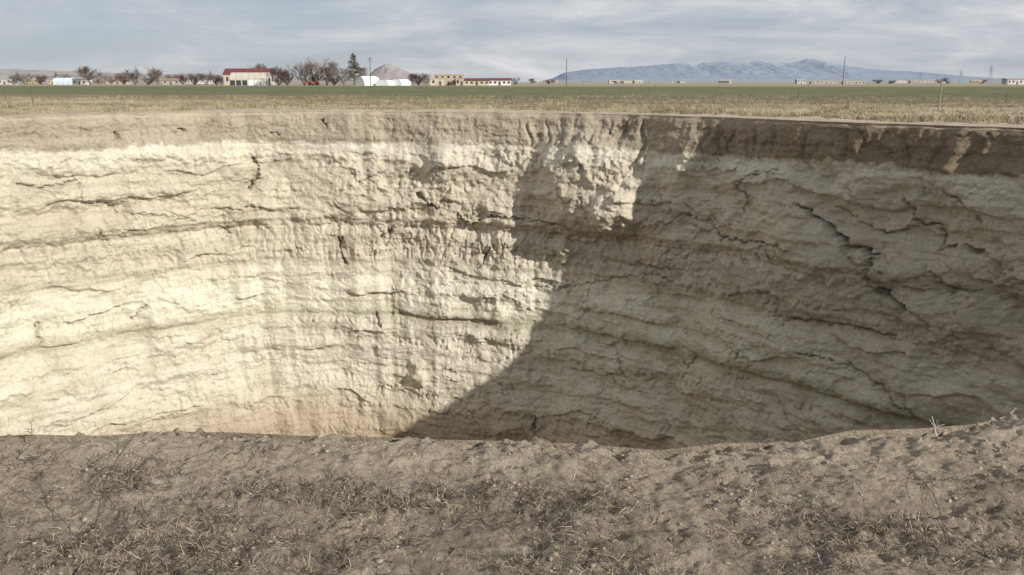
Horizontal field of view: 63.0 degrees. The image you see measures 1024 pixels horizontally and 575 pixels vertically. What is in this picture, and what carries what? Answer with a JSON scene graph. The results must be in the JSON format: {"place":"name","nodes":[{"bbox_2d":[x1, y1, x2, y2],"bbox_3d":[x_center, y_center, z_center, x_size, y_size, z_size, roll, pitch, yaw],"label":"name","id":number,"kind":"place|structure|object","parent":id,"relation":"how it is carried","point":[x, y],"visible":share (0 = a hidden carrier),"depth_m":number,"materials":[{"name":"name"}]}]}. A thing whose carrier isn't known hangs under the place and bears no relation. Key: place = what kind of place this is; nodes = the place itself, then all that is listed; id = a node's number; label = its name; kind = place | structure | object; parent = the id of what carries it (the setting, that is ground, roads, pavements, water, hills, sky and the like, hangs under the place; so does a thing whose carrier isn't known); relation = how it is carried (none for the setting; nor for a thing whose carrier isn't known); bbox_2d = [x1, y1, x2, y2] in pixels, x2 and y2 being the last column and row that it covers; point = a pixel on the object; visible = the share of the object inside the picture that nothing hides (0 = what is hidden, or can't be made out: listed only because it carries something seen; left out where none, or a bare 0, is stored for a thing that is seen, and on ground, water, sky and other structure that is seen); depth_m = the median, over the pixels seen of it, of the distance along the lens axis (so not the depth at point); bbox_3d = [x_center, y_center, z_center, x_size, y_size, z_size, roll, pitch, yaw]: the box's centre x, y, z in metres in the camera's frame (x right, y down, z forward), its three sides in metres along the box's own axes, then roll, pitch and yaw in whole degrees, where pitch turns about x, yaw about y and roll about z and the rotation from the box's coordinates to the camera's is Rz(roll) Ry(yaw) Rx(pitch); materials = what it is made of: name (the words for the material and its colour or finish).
{"place":"outdoors","nodes":[
{"label":"outdoors","id":0,"kind":"place"},
{"bbox_2d":[0,69,352,81],"bbox_3d":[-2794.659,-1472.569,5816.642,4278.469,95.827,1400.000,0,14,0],"label":"hill","id":1,"kind":"structure","parent":0,"point":[10,72],"depth_m":5599.50,"materials":[{"name":"grey soil"}]},
{"bbox_2d":[368,64,429,81],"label":"cone hill","id":2,"kind":"structure","parent":0,"point":[388,71],"depth_m":4726.29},
{"bbox_2d":[0,82,1023,574],"bbox_3d":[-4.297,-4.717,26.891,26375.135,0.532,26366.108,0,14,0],"label":"ground","id":3,"kind":"structure","parent":0,"point":[666,482],"depth_m":3.60,"materials":[{"name":"soil"}]},
{"bbox_2d":[0,77,17,84],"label":"white farmhouse","id":4,"kind":"object","parent":3,"relation":"on","point":[4,80],"visible":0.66,"depth_m":582.91,"materials":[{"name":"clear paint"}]},
{"bbox_2d":[7,74,25,84],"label":"bare tree","id":5,"kind":"object","parent":3,"relation":"on","point":[10,81],"visible":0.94,"depth_m":545.03,"materials":[{"name":"brown plant"}]},
{"bbox_2d":[13,71,35,84],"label":"bare tree","id":6,"kind":"object","parent":3,"relation":"on","point":[17,75],"visible":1,"depth_m":543.45,"materials":[{"name":"brown plant"}]},
{"bbox_2d":[25,422,35,440],"bbox_3d":[-2.383,0.719,4.147,0.024,0.104,0.060,4,14,17],"label":"dead weed","id":7,"kind":"object","parent":3,"relation":"on","point":[31,430],"visible":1,"depth_m":4.14,"materials":[{"name":"beige plant"}]},
{"bbox_2d":[33,74,49,84],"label":"bare tree","id":8,"kind":"object","parent":3,"relation":"on","point":[42,79],"visible":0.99,"depth_m":581.65,"materials":[{"name":"brown plant"}]},
{"bbox_2d":[52,72,71,77],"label":"bare tree","id":9,"kind":"object","parent":3,"relation":"on","point":[61,76],"visible":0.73,"depth_m":621.43,"materials":[{"name":"brown plant"}]},
{"bbox_2d":[53,78,72,84],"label":"greenhouse","id":10,"kind":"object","parent":3,"relation":"on","point":[62,81],"visible":0.59,"depth_m":544.04,"materials":[{"name":"white plastic"}]},
{"bbox_2d":[72,78,92,84],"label":"white farmhouse","id":11,"kind":"object","parent":3,"relation":"on","point":[79,81],"visible":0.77,"depth_m":532.52,"materials":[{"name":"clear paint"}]},
{"bbox_2d":[71,65,98,84],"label":"bare tree","id":12,"kind":"object","parent":3,"relation":"on","point":[84,70],"visible":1,"depth_m":521.33,"materials":[{"name":"brown plant"}]},
{"bbox_2d":[87,69,106,83],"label":"bare tree","id":13,"kind":"object","parent":3,"relation":"on","point":[99,80],"visible":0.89,"depth_m":529.91,"materials":[{"name":"brown plant"}]},
{"bbox_2d":[60,433,135,552],"bbox_3d":[-1.511,0.776,3.076,0.317,0.522,0.142,0,14,0],"label":"dead weed","id":14,"kind":"object","parent":3,"relation":"on","point":[96,520],"visible":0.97,"depth_m":3.08,"materials":[{"name":"brown plant"}]},
{"bbox_2d":[103,74,116,84],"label":"bare tree","id":15,"kind":"object","parent":3,"relation":"on","point":[108,80],"visible":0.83,"depth_m":581.30,"materials":[{"name":"brown plant"}]},
{"bbox_2d":[108,78,131,83],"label":"farmhouse","id":16,"kind":"object","parent":3,"relation":"on","point":[119,80],"visible":0.57,"depth_m":621.77,"materials":[{"name":"paint"}]},
{"bbox_2d":[114,71,134,84],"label":"bare tree","id":17,"kind":"object","parent":3,"relation":"on","point":[124,79],"visible":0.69,"depth_m":543.17,"materials":[{"name":"brown plant"}]},
{"bbox_2d":[120,67,142,84],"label":"bare tree","id":18,"kind":"object","parent":3,"relation":"on","point":[133,74],"visible":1,"depth_m":501.43,"materials":[{"name":"brown plant"}]},
{"bbox_2d":[140,66,162,84],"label":"bare tree","id":19,"kind":"object","parent":3,"relation":"on","point":[153,77],"visible":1,"depth_m":503.41,"materials":[{"name":"brown plant"}]},
{"bbox_2d":[147,66,162,84],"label":"bare tree","id":20,"kind":"object","parent":3,"relation":"on","point":[157,79],"visible":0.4,"depth_m":512.95,"materials":[{"name":"brown plant"}]},
{"bbox_2d":[162,78,183,84],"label":"farmhouse","id":21,"kind":"object","parent":3,"relation":"on","point":[170,81],"visible":0.83,"depth_m":582.91,"materials":[{"name":"concrete"}]},
{"bbox_2d":[178,74,187,84],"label":"bare tree","id":22,"kind":"object","parent":3,"relation":"on","point":[182,77],"visible":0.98,"depth_m":503.33,"materials":[{"name":"brown plant"}]},
{"bbox_2d":[186,73,205,84],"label":"bare tree","id":23,"kind":"object","parent":3,"relation":"on","point":[193,79],"visible":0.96,"depth_m":484.69,"materials":[{"name":"brown plant"}]},
{"bbox_2d":[195,73,214,84],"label":"bare tree","id":24,"kind":"object","parent":3,"relation":"on","point":[208,79],"visible":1,"depth_m":483.56,"materials":[{"name":"brown plant"}]},
{"bbox_2d":[206,74,223,84],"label":"bare tree","id":25,"kind":"object","parent":3,"relation":"on","point":[217,78],"visible":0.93,"depth_m":489.76,"materials":[{"name":"brown plant"}]},
{"bbox_2d":[222,68,274,84],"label":"barn","id":26,"kind":"structure","parent":3,"relation":"on","point":[226,74],"depth_m":477.97,"materials":[{"name":"white paint"}]},
{"bbox_2d":[230,72,271,85],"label":"storage hangar","id":27,"kind":"structure","parent":3,"relation":"on","point":[248,79],"depth_m":427.34,"materials":[{"name":"metal"}]},
{"bbox_2d":[247,64,267,67],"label":"bare tree","id":28,"kind":"object","parent":3,"relation":"on","point":[257,66],"visible":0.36,"depth_m":501.06,"materials":[{"name":"brown plant"}]},
{"bbox_2d":[263,66,291,85],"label":"bare tree","id":29,"kind":"object","parent":3,"relation":"on","point":[277,72],"visible":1,"depth_m":420.40,"materials":[{"name":"brown plant"}]},
{"bbox_2d":[281,69,298,85],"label":"bare tree","id":30,"kind":"object","parent":3,"relation":"on","point":[289,78],"visible":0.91,"depth_m":426.31,"materials":[{"name":"brown plant"}]},
{"bbox_2d":[289,62,313,84],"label":"bare tree","id":31,"kind":"object","parent":3,"relation":"on","point":[303,75],"visible":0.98,"depth_m":453.24,"materials":[{"name":"brown plant"}]},
{"bbox_2d":[293,56,340,84],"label":"bare tree","id":32,"kind":"object","parent":3,"relation":"on","point":[309,63],"visible":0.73,"depth_m":460.31,"materials":[{"name":"brown plant"}]},
{"bbox_2d":[315,62,336,84],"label":"bare tree","id":33,"kind":"object","parent":3,"relation":"on","point":[329,67],"visible":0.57,"depth_m":454.68,"materials":[{"name":"brown plant"}]},
{"bbox_2d":[315,62,343,84],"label":"bare tree","id":34,"kind":"object","parent":3,"relation":"on","point":[330,78],"visible":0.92,"depth_m":449.59,"materials":[{"name":"brown plant"}]},
{"bbox_2d":[325,65,348,84],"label":"bare tree","id":35,"kind":"object","parent":3,"relation":"on","point":[344,74],"visible":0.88,"depth_m":445.48,"materials":[{"name":"brown plant"}]},
{"bbox_2d":[344,53,366,85],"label":"conifer tree","id":36,"kind":"object","parent":3,"relation":"on","point":[354,66],"visible":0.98,"depth_m":424.68,"materials":[{"name":"green plant"}]},
{"bbox_2d":[355,66,369,75],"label":"bare tree","id":37,"kind":"object","parent":3,"relation":"on","point":[363,73],"visible":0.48,"depth_m":454.76,"materials":[{"name":"brown plant"}]},
{"bbox_2d":[353,76,378,85],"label":"white dome tent","id":38,"kind":"object","parent":3,"relation":"on","point":[361,81],"visible":0.93,"depth_m":426.14,"materials":[{"name":"plastic"}]},
{"bbox_2d":[376,79,394,85],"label":"greenhouse","id":39,"kind":"object","parent":3,"relation":"on","point":[384,82],"visible":1,"depth_m":425.46,"materials":[{"name":"white plastic"}]},
{"bbox_2d":[392,79,410,85],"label":"greenhouse","id":40,"kind":"object","parent":3,"relation":"on","point":[399,82],"visible":0.89,"depth_m":430.00,"materials":[{"name":"white plastic"}]},
{"bbox_2d":[408,73,414,84],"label":"bare tree","id":41,"kind":"object","parent":3,"relation":"on","point":[411,77],"visible":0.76,"depth_m":505.12,"materials":[{"name":"brown plant"}]},
{"bbox_2d":[411,71,429,84],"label":"bare tree","id":42,"kind":"object","parent":3,"relation":"on","point":[418,81],"visible":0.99,"depth_m":445.27,"materials":[{"name":"brown plant"}]},
{"bbox_2d":[429,78,444,85],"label":"farm outbuilding","id":43,"kind":"structure","parent":3,"relation":"on","point":[436,81],"depth_m":427.27,"materials":[{"name":"beige paint"}]},
{"bbox_2d":[434,75,463,84],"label":"walls","id":44,"kind":"structure","parent":3,"relation":"on","point":[451,79],"depth_m":436.58,"materials":[{"name":"beige paint"}]},
{"bbox_2d":[435,76,461,83],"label":"windows","id":45,"kind":"structure","parent":44,"relation":"attached to","point":[454,82],"depth_m":436.43,"materials":[{"name":"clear glass"}]},
{"bbox_2d":[433,73,464,74],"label":"roof","id":46,"kind":"structure","parent":44,"relation":"on","point":[448,74],"depth_m":435.90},
{"bbox_2d":[455,78,463,84],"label":"storage shed","id":47,"kind":"structure","parent":3,"relation":"on","point":[459,81],"depth_m":432.06,"materials":[{"name":"beige paint"}]},
{"bbox_2d":[464,78,489,84],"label":"long farmhouse","id":48,"kind":"object","parent":3,"relation":"on","point":[476,81],"visible":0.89,"depth_m":437.30,"materials":[{"name":"beige paint"}]},
{"bbox_2d":[489,78,511,84],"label":"long farmhouse","id":49,"kind":"object","parent":3,"relation":"on","point":[499,81],"visible":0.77,"depth_m":439.10,"materials":[{"name":"white paint"}]},
{"bbox_2d":[0,111,1023,459],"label":"sinkhole wall","id":50,"kind":"structure","parent":3,"relation":"on","point":[664,287],"depth_m":46.73,"materials":[{"name":"soil"}]},
{"bbox_2d":[0,437,1023,574],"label":"dead weed litter","id":51,"kind":"object","parent":3,"relation":"on","point":[108,544],"visible":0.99,"depth_m":3.27,"materials":[{"name":"brown plant"}]},
{"bbox_2d":[0,94,1023,123],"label":"dry grass","id":52,"kind":"structure","parent":3,"relation":"on","point":[550,103],"depth_m":53.80,"materials":[{"name":"plant"}]},
{"bbox_2d":[0,414,1023,574],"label":"soil clods","id":53,"kind":"object","parent":3,"relation":"on","point":[378,560],"visible":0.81,"depth_m":3.51,"materials":[{"name":"brown soil"}]},
{"bbox_2d":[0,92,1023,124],"bbox_3d":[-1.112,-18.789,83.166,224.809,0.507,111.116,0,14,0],"label":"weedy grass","id":54,"kind":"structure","parent":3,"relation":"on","point":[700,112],"depth_m":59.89,"materials":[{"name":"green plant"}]},
{"bbox_2d":[511,77,519,84],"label":"bare tree","id":55,"kind":"object","parent":3,"relation":"on","point":[514,81],"visible":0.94,"depth_m":454.72,"materials":[{"name":"brown plant"}]},
{"bbox_2d":[542,489,561,549],"bbox_3d":[0.142,0.892,3.136,0.062,0.317,0.103,10,17,35],"label":"dead weed","id":56,"kind":"object","parent":3,"relation":"on","point":[548,520],"visible":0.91,"depth_m":3.11,"materials":[{"name":"brown plant"}]},
{"bbox_2d":[795,79,805,83],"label":"farmhouse","id":57,"kind":"object","parent":3,"relation":"on","point":[800,81],"visible":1,"depth_m":874.32,"materials":[{"name":"white"}]},
{"bbox_2d":[809,81,837,83],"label":"shed","id":58,"kind":"structure","parent":3,"relation":"on","point":[822,82],"depth_m":777.00,"materials":[{"name":"beige concrete"}]},
{"bbox_2d":[841,81,865,83],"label":"shed","id":59,"kind":"structure","parent":3,"relation":"on","point":[853,82],"depth_m":777.00,"materials":[{"name":"beige concrete"}]},
{"bbox_2d":[908,80,919,82],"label":"walls","id":60,"kind":"structure","parent":3,"relation":"on","point":[914,81],"depth_m":1177.33,"materials":[{"name":"white paint"}]},
{"bbox_2d":[920,80,933,82],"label":"walls","id":61,"kind":"structure","parent":3,"relation":"on","point":[927,81],"depth_m":1212.63,"materials":[{"name":"white paint"}]},
{"bbox_2d":[906,468,949,546],"bbox_3d":[1.542,0.856,3.116,0.217,0.434,0.089,0,14,0],"label":"dead weed","id":62,"kind":"object","parent":3,"relation":"on","point":[923,505],"visible":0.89,"depth_m":3.09,"materials":[{"name":"brown plant"}]},
{"bbox_2d":[930,416,943,435],"bbox_3d":[2.192,0.724,4.319,0.069,0.109,0.038,13,19,42],"label":"dead weed","id":63,"kind":"object","parent":3,"relation":"on","point":[934,425],"visible":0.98,"depth_m":4.31,"materials":[{"name":"beige plant"}]},
{"bbox_2d":[938,77,942,109],"bbox_3d":[27.749,-12.440,54.200,0.107,2.304,0.105,0,14,0],"label":"fence post","id":64,"kind":"object","parent":3,"relation":"on","point":[940,93],"visible":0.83,"depth_m":54.15,"materials":[{"name":"wood"}]},
{"bbox_2d":[986,65,993,82],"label":"electricity pylon","id":65,"kind":"object","parent":3,"relation":"on","point":[991,70],"visible":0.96,"depth_m":1210.02,"materials":[{"name":"metal"}]},
{"bbox_2d":[1001,78,1023,84],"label":"white farmhouse","id":66,"kind":"object","parent":3,"relation":"on","point":[1012,81],"visible":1,"depth_m":602.34,"materials":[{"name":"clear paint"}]},
{"bbox_2d":[0,0,1023,81],"label":"sky","id":67,"kind":"structure","parent":0,"point":[526,40],"materials":[{"name":"grey"}]},
{"bbox_2d":[548,58,985,80],"bbox_3d":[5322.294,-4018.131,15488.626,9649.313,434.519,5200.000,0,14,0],"label":"snowy mountain range","id":68,"kind":"structure","parent":0,"point":[814,68],"depth_m":14215.51,"materials":[{"name":"white snow"}]},
{"bbox_2d":[539,78,1002,81],"bbox_3d":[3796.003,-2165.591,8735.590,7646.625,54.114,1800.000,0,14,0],"label":"foothill","id":69,"kind":"structure","parent":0,"point":[793,80],"depth_m":8382.70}
]}

